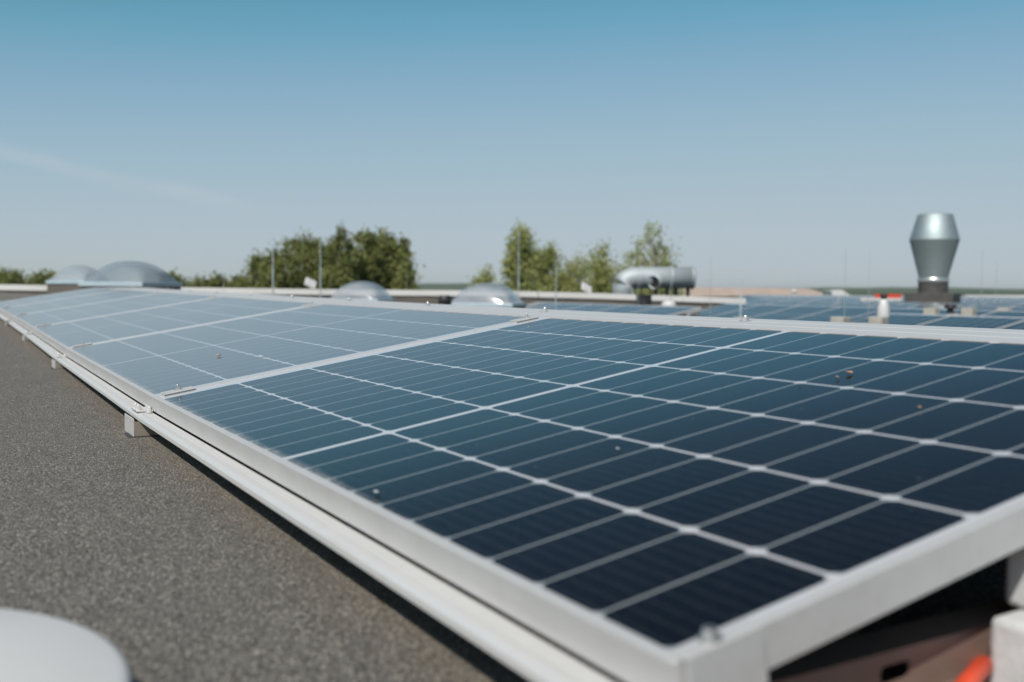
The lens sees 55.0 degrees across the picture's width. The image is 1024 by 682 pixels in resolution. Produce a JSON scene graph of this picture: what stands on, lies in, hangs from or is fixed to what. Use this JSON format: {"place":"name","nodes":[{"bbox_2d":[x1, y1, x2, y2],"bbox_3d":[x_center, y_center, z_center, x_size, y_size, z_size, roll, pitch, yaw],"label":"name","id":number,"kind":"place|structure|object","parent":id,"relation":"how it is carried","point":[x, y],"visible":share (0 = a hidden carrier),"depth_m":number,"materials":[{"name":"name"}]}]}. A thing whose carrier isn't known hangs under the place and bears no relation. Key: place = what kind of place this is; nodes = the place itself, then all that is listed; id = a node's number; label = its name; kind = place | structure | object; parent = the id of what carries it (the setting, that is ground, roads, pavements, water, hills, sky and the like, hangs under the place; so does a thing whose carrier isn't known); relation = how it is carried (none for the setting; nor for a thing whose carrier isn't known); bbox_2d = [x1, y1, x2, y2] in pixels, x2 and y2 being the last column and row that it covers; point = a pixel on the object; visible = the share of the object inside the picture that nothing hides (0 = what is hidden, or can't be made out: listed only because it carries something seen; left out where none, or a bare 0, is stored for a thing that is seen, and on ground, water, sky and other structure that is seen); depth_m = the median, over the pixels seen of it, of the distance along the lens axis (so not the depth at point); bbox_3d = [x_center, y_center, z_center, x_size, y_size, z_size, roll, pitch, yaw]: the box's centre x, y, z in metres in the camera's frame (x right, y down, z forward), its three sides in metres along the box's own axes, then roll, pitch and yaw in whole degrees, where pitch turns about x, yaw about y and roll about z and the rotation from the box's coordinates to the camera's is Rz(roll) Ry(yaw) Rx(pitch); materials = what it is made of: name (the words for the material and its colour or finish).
{"place":"outdoors","nodes":[
{"label":"outdoors","id":0,"kind":"place"},
{"bbox_2d":[0,292,1006,681],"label":"roof","id":1,"kind":"structure","parent":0,"point":[158,558],"depth_m":1.20,"materials":[{"name":"gravel"}]},
{"bbox_2d":[22,331,32,341],"bbox_3d":[-2.640,-0.028,5.470,0.162,0.060,0.139,-1,3,-30],"label":"rail foot","id":2,"kind":"object","parent":1,"relation":"on","point":[24,338],"visible":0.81,"depth_m":5.41},
{"bbox_2d":[0,313,612,681],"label":"mounting rail","id":3,"kind":"object","parent":2,"relation":"on","point":[526,654],"visible":1,"depth_m":1.02,"materials":[{"name":"silver metal"}]},
{"bbox_2d":[0,287,122,307],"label":"solar panel","id":4,"kind":"object","parent":3,"relation":"on","point":[50,297],"visible":0.7,"depth_m":9.56,"materials":[{"name":"glass"}]},
{"bbox_2d":[51,353,66,368],"bbox_3d":[-1.731,0.077,3.876,0.162,0.063,0.139,-1,3,-30],"label":"rail foot","id":5,"kind":"object","parent":1,"relation":"on","point":[56,364],"visible":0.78,"depth_m":3.81},
{"bbox_2d":[0,608,130,681],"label":"roof vent","id":6,"kind":"object","parent":1,"relation":"on","point":[35,647],"visible":1,"depth_m":0.75,"materials":[{"name":"white plastic"}]},
{"bbox_2d":[46,265,112,294],"bbox_3d":[-7.110,-0.951,16.194,0.726,0.583,0.726,1,3,13],"label":"dome skylight","id":7,"kind":"object","parent":1,"relation":"on","point":[56,286],"visible":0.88,"depth_m":15.88,"materials":[{"name":"plastic"}]},
{"bbox_2d":[78,261,182,289],"bbox_3d":[-4.941,-0.731,12.797,0.918,0.617,0.918,1,3,13],"label":"dome skylight","id":8,"kind":"object","parent":1,"relation":"on","point":[84,284],"visible":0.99,"depth_m":12.44,"materials":[{"name":"plastic"}]},
{"bbox_2d":[124,403,162,437],"bbox_3d":[-0.817,0.179,2.285,0.162,0.072,0.139,-1,3,-30],"label":"rail foot","id":9,"kind":"object","parent":1,"relation":"on","point":[135,428],"visible":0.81,"depth_m":2.22},
{"bbox_2d":[161,417,193,434],"bbox_3d":[-0.299,0.097,2.500,1.130,0.223,0.070,-1,3,-30],"label":"cross rail","id":10,"kind":"object","parent":1,"relation":"on","point":[178,426],"depth_m":2.23,"materials":[{"name":"metal"}]},
{"bbox_2d":[66,303,539,411],"bbox_3d":[-0.818,-0.002,3.263,1.041,0.036,1.829,-12,9,-29],"label":"solar panel","id":11,"kind":"object","parent":10,"relation":"on","point":[144,369],"visible":0.74,"depth_m":2.97,"materials":[{"name":"glass"}]},
{"bbox_2d":[153,317,1023,681],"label":"solar panel","id":12,"kind":"object","parent":10,"relation":"on","point":[629,501],"visible":1,"depth_m":1.14,"materials":[{"name":"glass"}]},
{"bbox_2d":[160,384,195,394],"bbox_3d":[-0.762,0.107,2.241,0.070,0.016,0.041,-12,9,-29],"label":"panel clamp","id":13,"kind":"object","parent":12,"relation":"attached to","point":[177,389],"visible":1,"depth_m":2.24,"materials":[{"name":"metal"}]},
{"bbox_2d":[510,313,538,321],"bbox_3d":[0.033,-0.067,2.698,0.070,0.016,0.041,-12,9,-29],"label":"panel clamp","id":14,"kind":"object","parent":12,"relation":"attached to","point":[527,317],"visible":1,"depth_m":2.69,"materials":[{"name":"metal"}]},
{"bbox_2d":[671,619,768,681],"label":"panel clamp","id":15,"kind":"object","parent":12,"relation":"attached to","point":[735,652],"visible":1,"depth_m":0.67,"materials":[{"name":"metal"}]},
{"bbox_2d":[272,243,273,294],"bbox_3d":[-4.976,-1.347,20.485,0.320,1.413,0.320,-1,3,-30],"label":"lightning rod","id":16,"kind":"object","parent":1,"relation":"on","point":[272,273],"visible":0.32,"depth_m":20.47,"materials":[{"name":"metal"}]},
{"bbox_2d":[331,281,396,301],"bbox_3d":[-2.897,-0.813,19.009,1.039,0.680,1.039,1,3,13],"label":"dome skylight","id":17,"kind":"object","parent":1,"relation":"on","point":[392,300],"visible":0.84,"depth_m":18.90,"materials":[{"name":"plastic"}]},
{"bbox_2d":[0,284,745,312],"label":"parapet wall","id":18,"kind":"structure","parent":1,"relation":"on","point":[429,296],"depth_m":22.05,"materials":[{"name":"concrete"}]},
{"bbox_2d":[304,277,316,288],"bbox_3d":[-4.566,-1.268,22.302,0.309,0.359,0.149,-1,3,-27],"label":"floodlight","id":19,"kind":"object","parent":18,"relation":"on","point":[310,283],"visible":0.85,"depth_m":22.27,"materials":[{"name":"white plastic"}]},
{"bbox_2d":[581,282,591,292],"bbox_3d":[1.688,-1.155,22.302,0.309,0.359,0.149,-1,3,-27],"label":"floodlight","id":20,"kind":"object","parent":18,"relation":"on","point":[586,288],"visible":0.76,"depth_m":22.26,"materials":[{"name":"white plastic"}]},
{"bbox_2d":[438,295,451,304],"bbox_3d":[-0.969,-0.445,14.215,0.190,0.431,0.190,-1,3,-30],"label":"vent pipe","id":21,"kind":"object","parent":1,"relation":"on","point":[444,299],"visible":0.49,"depth_m":14.13,"materials":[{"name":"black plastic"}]},
{"bbox_2d":[451,283,526,307],"bbox_3d":[-0.380,-0.573,15.512,1.042,0.684,1.042,1,3,13],"label":"dome skylight","id":22,"kind":"object","parent":1,"relation":"on","point":[510,305],"visible":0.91,"depth_m":15.28,"materials":[{"name":"plastic"}]},
{"bbox_2d":[518,232,518,299],"bbox_3d":[0.141,-1.389,20.985,0.320,1.942,0.320,-1,3,-30],"label":"lightning rod","id":23,"kind":"object","parent":1,"relation":"on","point":[518,265],"visible":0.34,"depth_m":20.96,"materials":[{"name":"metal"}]},
{"bbox_2d":[113,287,1023,341],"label":"cable tray","id":24,"kind":"object","parent":1,"relation":"on","point":[959,332],"visible":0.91,"depth_m":2.53,"materials":[{"name":"metal"}]},
{"bbox_2d":[635,294,651,305],"bbox_3d":[2.815,-0.694,21.009,0.280,0.596,0.340,2,3,31],"label":"black box","id":25,"kind":"object","parent":1,"relation":"on","point":[644,299],"visible":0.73,"depth_m":20.89,"materials":[{"name":"plastic"}]},
{"bbox_2d":[612,266,695,295],"bbox_3d":[3.367,-1.009,23.463,1.950,1.568,0.683,0,3,0],"label":"ventilation duct","id":26,"kind":"object","parent":1,"relation":"on","point":[655,278],"visible":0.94,"depth_m":23.28,"materials":[{"name":"metal"}]},
{"bbox_2d":[661,301,676,305],"bbox_3d":[2.996,-0.524,18.824,0.300,0.496,0.300,-1,3,-30],"label":"mushroom vent","id":27,"kind":"object","parent":1,"relation":"on","point":[668,303],"visible":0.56,"depth_m":18.71,"materials":[{"name":"white plastic"}]},
{"bbox_2d":[739,279,741,316],"bbox_3d":[3.372,-0.480,14.514,0.320,0.884,0.320,-1,3,-30],"label":"lightning rod","id":28,"kind":"object","parent":1,"relation":"on","point":[740,314],"visible":0.34,"depth_m":14.50,"materials":[{"name":"metal"}]},
{"bbox_2d":[830,317,849,322],"bbox_3d":[4.133,-0.121,12.649,0.360,0.383,0.380,-2,4,-42],"label":"ballast block","id":29,"kind":"object","parent":1,"relation":"on","point":[840,319],"depth_m":12.49,"materials":[{"name":"concrete"}]},
{"bbox_2d":[868,317,887,323],"bbox_3d":[4.546,-0.112,12.449,0.360,0.392,0.380,-2,4,-42],"label":"ballast block","id":30,"kind":"object","parent":1,"relation":"on","point":[878,320],"depth_m":12.29,"materials":[{"name":"concrete"}]},
{"bbox_2d":[860,294,900,301],"bbox_3d":[11.254,-1.126,30.081,1.234,0.614,0.143,0,3,0],"label":"barrier board","id":31,"kind":"object","parent":1,"relation":"on","point":[893,297],"visible":0.62,"depth_m":30.00,"materials":[{"name":"red plastic"}]},
{"bbox_2d":[877,294,889,316],"bbox_3d":[4.835,-0.275,12.820,0.163,0.681,0.163,-1,3,-30],"label":"cone vent","id":32,"kind":"object","parent":1,"relation":"on","point":[883,309],"visible":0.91,"depth_m":12.76,"materials":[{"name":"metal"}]},
{"bbox_2d":[768,598,1023,681],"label":"cross rail","id":33,"kind":"object","parent":1,"relation":"on","point":[947,647],"visible":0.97,"depth_m":0.86,"materials":[{"name":"metal"}]},
{"bbox_2d":[923,308,939,314],"bbox_3d":[6.322,-0.276,15.047,0.360,0.466,0.380,-2,4,-42],"label":"ballast block","id":34,"kind":"object","parent":1,"relation":"on","point":[934,311],"depth_m":14.88,"materials":[{"name":"concrete"}]},
{"bbox_2d":[904,213,960,302],"bbox_3d":[11.982,-2.144,27.964,1.330,2.888,1.593,2,3,31],"label":"exhaust cowl","id":35,"kind":"object","parent":1,"relation":"on","point":[934,239],"visible":0.98,"depth_m":27.51,"materials":[{"name":"metal"}]},
{"bbox_2d":[944,304,956,313],"bbox_3d":[7.044,-0.340,15.825,0.200,0.522,0.200,-1,3,-30],"label":"mushroom vent","id":36,"kind":"object","parent":1,"relation":"on","point":[950,308],"visible":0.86,"depth_m":15.77,"materials":[{"name":"black plastic"}]},
{"bbox_2d":[946,308,976,315],"bbox_3d":[7.168,-0.299,15.648,0.360,0.461,0.380,-2,4,-42],"label":"ballast block","id":37,"kind":"object","parent":1,"relation":"on","point":[968,311],"depth_m":15.49,"materials":[{"name":"concrete"}]},
{"bbox_2d":[955,656,993,681],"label":"red hose","id":38,"kind":"object","parent":1,"relation":"on","point":[979,668],"visible":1,"depth_m":0.85,"materials":[{"name":"plastic"}]},
{"bbox_2d":[963,295,1023,296],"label":"parapet wall","id":39,"kind":"structure","parent":1,"relation":"on","point":[995,295],"depth_m":65.89,"materials":[{"name":"concrete"}]},
{"bbox_2d":[990,609,1023,681],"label":"concrete block","id":40,"kind":"object","parent":1,"relation":"on","point":[1007,647],"depth_m":0.86,"materials":[{"name":"grey concrete"}]},
{"bbox_2d":[1006,547,1023,607],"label":"concrete block","id":41,"kind":"object","parent":40,"relation":"on","point":[1015,581],"depth_m":0.89,"materials":[{"name":"grey concrete"}]},
{"bbox_3d":[-1.229,-0.005,4.082,1.130,0.214,0.070,-1,3,-30],"label":"cross rail","id":42,"kind":"object","parent":1,"relation":"on","visible":0},
{"bbox_2d":[32,296,320,356],"bbox_3d":[-1.728,-0.103,4.854,1.041,0.036,1.829,-12,9,-29],"label":"solar panel","id":43,"kind":"object","parent":42,"relation":"on","point":[61,337],"visible":0.81,"depth_m":4.67,"materials":[{"name":"glass"}]},
{"bbox_3d":[-2.159,-0.109,5.664,1.130,0.211,0.070,-1,3,-30],"label":"cross rail","id":44,"kind":"object","parent":1,"relation":"on","visible":0},
{"bbox_2d":[13,292,219,333],"bbox_3d":[-2.641,-0.206,6.448,1.041,0.036,1.829,-12,9,-29],"label":"solar panel","id":45,"kind":"object","parent":44,"relation":"on","point":[28,321],"visible":0.76,"depth_m":6.32,"materials":[{"name":"glass"}]},
{"bbox_3d":[-3.088,-0.214,7.246,1.130,0.208,0.070,-1,3,-30],"label":"cross rail","id":46,"kind":"object","parent":1,"relation":"on","visible":0},
{"bbox_2d":[0,289,160,320],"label":"solar panel","id":47,"kind":"object","parent":46,"relation":"on","point":[10,312],"visible":0.78,"depth_m":7.94,"materials":[{"name":"glass"}]},
{"bbox_2d":[0,0,1023,288],"label":"sky","id":48,"kind":"structure","parent":0,"point":[784,143],"materials":[{"name":"blue"}]},
{"bbox_2d":[14,282,1023,292],"bbox_3d":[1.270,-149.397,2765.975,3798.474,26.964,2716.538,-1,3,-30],"label":"hills","id":49,"kind":"structure","parent":0,"point":[443,286],"depth_m":2518.81,"materials":[{"name":"green plant"}]},
{"bbox_2d":[673,287,822,297],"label":"long building","id":50,"kind":"structure","parent":0,"point":[717,292],"depth_m":124.31,"materials":[{"name":"beige concrete"}]},
{"bbox_2d":[819,291,1023,295],"bbox_3d":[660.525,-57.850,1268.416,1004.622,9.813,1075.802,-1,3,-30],"label":"hills","id":51,"kind":"structure","parent":0,"point":[863,293],"depth_m":1050.98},
{"label":"ground","id":52,"kind":"structure","parent":0,"visible":0},
{"bbox_2d":[0,267,34,284],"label":"hedge tree","id":53,"kind":"object","parent":52,"relation":"on","point":[13,278],"visible":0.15,"depth_m":74.62,"materials":[{"name":"green plant"}]},
{"bbox_2d":[17,268,60,284],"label":"hedge tree","id":54,"kind":"object","parent":52,"relation":"on","point":[39,279],"visible":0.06,"depth_m":74.38,"materials":[{"name":"green plant"}]},
{"bbox_2d":[154,267,187,284],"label":"hedge tree","id":55,"kind":"object","parent":52,"relation":"on","point":[166,277],"visible":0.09,"depth_m":74.92,"materials":[{"name":"green plant"}]},
{"bbox_2d":[178,274,202,287],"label":"hedge tree","id":56,"kind":"object","parent":52,"relation":"on","point":[197,282],"visible":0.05,"depth_m":74.83,"materials":[{"name":"green plant"}]},
{"bbox_2d":[197,270,231,287],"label":"hedge tree","id":57,"kind":"object","parent":52,"relation":"on","point":[215,282],"visible":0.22,"depth_m":74.51,"materials":[{"name":"green plant"}]},
{"bbox_2d":[227,270,250,287],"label":"hedge tree","id":58,"kind":"object","parent":52,"relation":"on","point":[235,283],"visible":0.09,"depth_m":74.64,"materials":[{"name":"green plant"}]},
{"bbox_2d":[239,248,268,287],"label":"leafy tree","id":59,"kind":"object","parent":52,"relation":"on","point":[253,270],"visible":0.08,"depth_m":67.50,"materials":[{"name":"green plant"}]},
{"bbox_2d":[254,236,311,288],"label":"leafy tree","id":60,"kind":"object","parent":52,"relation":"on","point":[283,279],"visible":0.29,"depth_m":61.37,"materials":[{"name":"green plant"}]},
{"bbox_2d":[288,226,326,288],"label":"leafy tree","id":61,"kind":"object","parent":52,"relation":"on","point":[311,251],"visible":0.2,"depth_m":65.18,"materials":[{"name":"green plant"}]},
{"bbox_2d":[312,237,345,281],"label":"leafy tree","id":62,"kind":"object","parent":52,"relation":"on","point":[326,250],"visible":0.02,"depth_m":69.83,"materials":[{"name":"green plant"}]},
{"bbox_2d":[316,220,361,289],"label":"leafy tree","id":63,"kind":"object","parent":52,"relation":"on","point":[340,273],"visible":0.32,"depth_m":59.48,"materials":[{"name":"green plant"}]},
{"bbox_2d":[343,224,393,289],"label":"leafy tree","id":64,"kind":"object","parent":52,"relation":"on","point":[368,242],"visible":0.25,"depth_m":62.28,"materials":[{"name":"green plant"}]},
{"bbox_2d":[362,224,416,289],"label":"leafy tree","id":65,"kind":"object","parent":52,"relation":"on","point":[389,251],"visible":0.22,"depth_m":63.16,"materials":[{"name":"green plant"}]},
{"bbox_2d":[390,250,424,289],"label":"leafy tree","id":66,"kind":"object","parent":52,"relation":"on","point":[405,279],"visible":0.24,"depth_m":57.79,"materials":[{"name":"green plant"}]},
{"bbox_2d":[467,263,499,290],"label":"birch tree","id":67,"kind":"object","parent":52,"relation":"on","point":[482,279],"visible":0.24,"depth_m":63.89,"materials":[{"name":"green plant"}]},
{"bbox_2d":[495,217,542,291],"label":"birch tree","id":68,"kind":"object","parent":52,"relation":"on","point":[527,259],"visible":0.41,"depth_m":59.46,"materials":[{"name":"green plant"}]},
{"bbox_2d":[529,239,568,291],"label":"birch tree","id":69,"kind":"object","parent":52,"relation":"on","point":[549,256],"visible":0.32,"depth_m":65.44,"materials":[{"name":"green plant"}]},
{"bbox_2d":[558,244,592,292],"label":"birch tree","id":70,"kind":"object","parent":52,"relation":"on","point":[575,270],"visible":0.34,"depth_m":65.40,"materials":[{"name":"green plant"}]},
{"bbox_2d":[581,237,627,293],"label":"birch tree","id":71,"kind":"object","parent":52,"relation":"on","point":[600,280],"visible":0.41,"depth_m":63.54,"materials":[{"name":"green plant"}]},
{"bbox_2d":[616,215,682,295],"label":"birch tree","id":72,"kind":"object","parent":52,"relation":"on","point":[656,250],"visible":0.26,"depth_m":58.02,"materials":[{"name":"green plant"}]},
{"bbox_2d":[618,245,692,295],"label":"birch tree","id":73,"kind":"object","parent":52,"relation":"on","point":[662,263],"visible":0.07,"depth_m":61.81,"materials":[{"name":"green plant"}]},
{"bbox_2d":[822,290,848,294],"bbox_3d":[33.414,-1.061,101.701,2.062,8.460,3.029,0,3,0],"label":"white gable hut","id":74,"kind":"object","parent":52,"relation":"on","point":[833,292],"visible":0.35,"depth_m":100.00,"materials":[{"name":"plastic"}]},
{"bbox_3d":[5.111,-0.020,11.679,1.290,0.310,3.190,-1,3,-30],"label":"array rail","id":75,"kind":"object","parent":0,"visible":0},
{"bbox_2d":[850,313,951,324],"bbox_3d":[4.587,-0.163,12.585,1.829,0.037,1.041,-13,9,-29],"label":"solar panel","id":76,"kind":"object","parent":75,"relation":"on","point":[905,319],"visible":0.12,"depth_m":12.74,"materials":[{"name":"glass"}]},
{"bbox_2d":[920,315,1023,328],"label":"solar panel","id":77,"kind":"object","parent":75,"relation":"on","point":[993,322],"visible":0.32,"depth_m":11.92,"materials":[{"name":"glass"}]},
{"bbox_2d":[999,321,1023,329],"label":"solar panel","id":78,"kind":"object","parent":75,"relation":"on","point":[1019,326],"depth_m":11.31,"materials":[{"name":"glass"}]},
{"bbox_3d":[1.082,-0.424,18.535,1.290,0.310,5.316,-1,3,-30],"label":"array rail","id":79,"kind":"object","parent":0,"visible":0},
{"bbox_2d":[525,302,560,308],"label":"solar panel","id":80,"kind":"object","parent":79,"relation":"on","point":[535,305],"visible":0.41,"depth_m":20.57,"materials":[{"name":"glass"}]},
{"bbox_2d":[537,303,589,309],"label":"solar panel","id":81,"kind":"object","parent":79,"relation":"on","point":[563,306],"visible":0.37,"depth_m":19.68,"materials":[{"name":"glass"}]},
{"bbox_2d":[567,304,622,311],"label":"solar panel","id":82,"kind":"object","parent":79,"relation":"on","point":[594,307],"visible":0.35,"depth_m":18.77,"materials":[{"name":"glass"}]},
{"bbox_2d":[596,305,659,312],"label":"solar panel","id":83,"kind":"object","parent":79,"relation":"on","point":[628,308],"visible":0.38,"depth_m":17.87,"materials":[{"name":"glass"}]},
{"bbox_2d":[633,306,700,314],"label":"solar panel","id":84,"kind":"object","parent":79,"relation":"on","point":[669,310],"visible":0.47,"depth_m":16.87,"materials":[{"name":"glass"}]},
{"bbox_3d":[5.779,-0.345,17.845,1.290,0.310,7.442,-1,3,-30],"label":"array rail","id":85,"kind":"object","parent":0,"visible":0},
{"bbox_2d":[677,303,761,316],"bbox_3d":[4.179,-0.601,20.581,1.829,0.037,1.041,-13,9,-29],"label":"solar panel","id":86,"kind":"object","parent":85,"relation":"on","point":[718,310],"visible":0.52,"depth_m":20.63,"materials":[{"name":"glass"}]},
{"bbox_2d":[712,304,799,317],"bbox_3d":[4.717,-0.547,19.666,1.829,0.037,1.041,-13,9,-29],"label":"solar panel","id":87,"kind":"object","parent":85,"relation":"on","point":[758,310],"visible":0.51,"depth_m":19.76,"materials":[{"name":"glass"}]},
{"bbox_2d":[752,305,841,319],"bbox_3d":[5.255,-0.493,18.750,1.829,0.037,1.041,-13,9,-29],"label":"solar panel","id":88,"kind":"object","parent":85,"relation":"on","point":[795,312],"visible":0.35,"depth_m":18.82,"materials":[{"name":"glass"}]},
{"bbox_2d":[792,306,877,321],"bbox_3d":[5.793,-0.438,17.835,1.829,0.037,1.041,-13,9,-29],"label":"solar panel","id":89,"kind":"object","parent":85,"relation":"on","point":[827,315],"visible":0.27,"depth_m":17.96,"materials":[{"name":"glass"}]},
{"bbox_2d":[850,308,923,321],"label":"solar panel","id":90,"kind":"object","parent":85,"relation":"on","point":[908,310],"visible":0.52,"depth_m":17.24,"materials":[{"name":"glass"}]},
{"bbox_2d":[940,309,997,315],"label":"solar panel","id":91,"kind":"object","parent":85,"relation":"on","point":[958,311],"visible":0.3,"depth_m":16.22,"materials":[{"name":"glass"}]},
{"bbox_2d":[983,311,1023,316],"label":"solar panel","id":92,"kind":"object","parent":85,"relation":"on","point":[1008,314],"visible":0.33,"depth_m":15.60,"materials":[{"name":"glass"}]},
{"bbox_3d":[7.597,-0.558,22.052,1.290,0.310,8.506,-1,3,-30],"label":"array rail","id":93,"kind":"object","parent":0,"visible":0},
{"bbox_2d":[746,301,772,303],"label":"solar panel","id":94,"kind":"object","parent":93,"relation":"on","point":[757,302],"visible":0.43,"depth_m":25.55,"materials":[{"name":"glass"}]},
{"bbox_2d":[769,302,807,304],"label":"solar panel","id":95,"kind":"object","parent":93,"relation":"on","point":[786,303],"visible":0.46,"depth_m":24.63,"materials":[{"name":"glass"}]},
{"bbox_2d":[800,302,840,305],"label":"solar panel","id":96,"kind":"object","parent":93,"relation":"on","point":[819,304],"visible":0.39,"depth_m":23.70,"materials":[{"name":"glass"}]},
{"bbox_2d":[833,303,877,306],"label":"solar panel","id":97,"kind":"object","parent":93,"relation":"on","point":[854,305],"visible":0.31,"depth_m":22.81,"materials":[{"name":"glass"}]},
{"bbox_2d":[870,304,916,307],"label":"solar panel","id":98,"kind":"object","parent":93,"relation":"on","point":[898,306],"visible":0.27,"depth_m":21.79,"materials":[{"name":"glass"}]},
{"bbox_2d":[910,305,960,308],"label":"solar panel","id":99,"kind":"object","parent":93,"relation":"on","point":[931,306],"visible":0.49,"depth_m":21.15,"materials":[{"name":"glass"}]},
{"bbox_2d":[956,306,1008,309],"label":"solar panel","id":100,"kind":"object","parent":93,"relation":"on","point":[985,308],"visible":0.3,"depth_m":20.10,"materials":[{"name":"glass"}]},
{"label":"array rail","id":101,"kind":"object","parent":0,"visible":0},
{"bbox_2d":[836,301,869,303],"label":"solar panel","id":102,"kind":"object","parent":101,"relation":"on","point":[861,302],"visible":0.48,"depth_m":27.53,"materials":[{"name":"glass"}]},
{"bbox_2d":[901,302,938,304],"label":"solar panel","id":103,"kind":"object","parent":101,"relation":"on","point":[910,303],"visible":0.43,"depth_m":25.69,"materials":[{"name":"glass"}]},
{"bbox_2d":[935,303,975,305],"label":"solar panel","id":104,"kind":"object","parent":101,"relation":"on","point":[962,304],"visible":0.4,"depth_m":24.71,"materials":[{"name":"glass"}]},
{"bbox_2d":[972,304,1017,306],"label":"solar panel","id":105,"kind":"object","parent":101,"relation":"on","point":[1002,305],"visible":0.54,"depth_m":23.79,"materials":[{"name":"glass"}]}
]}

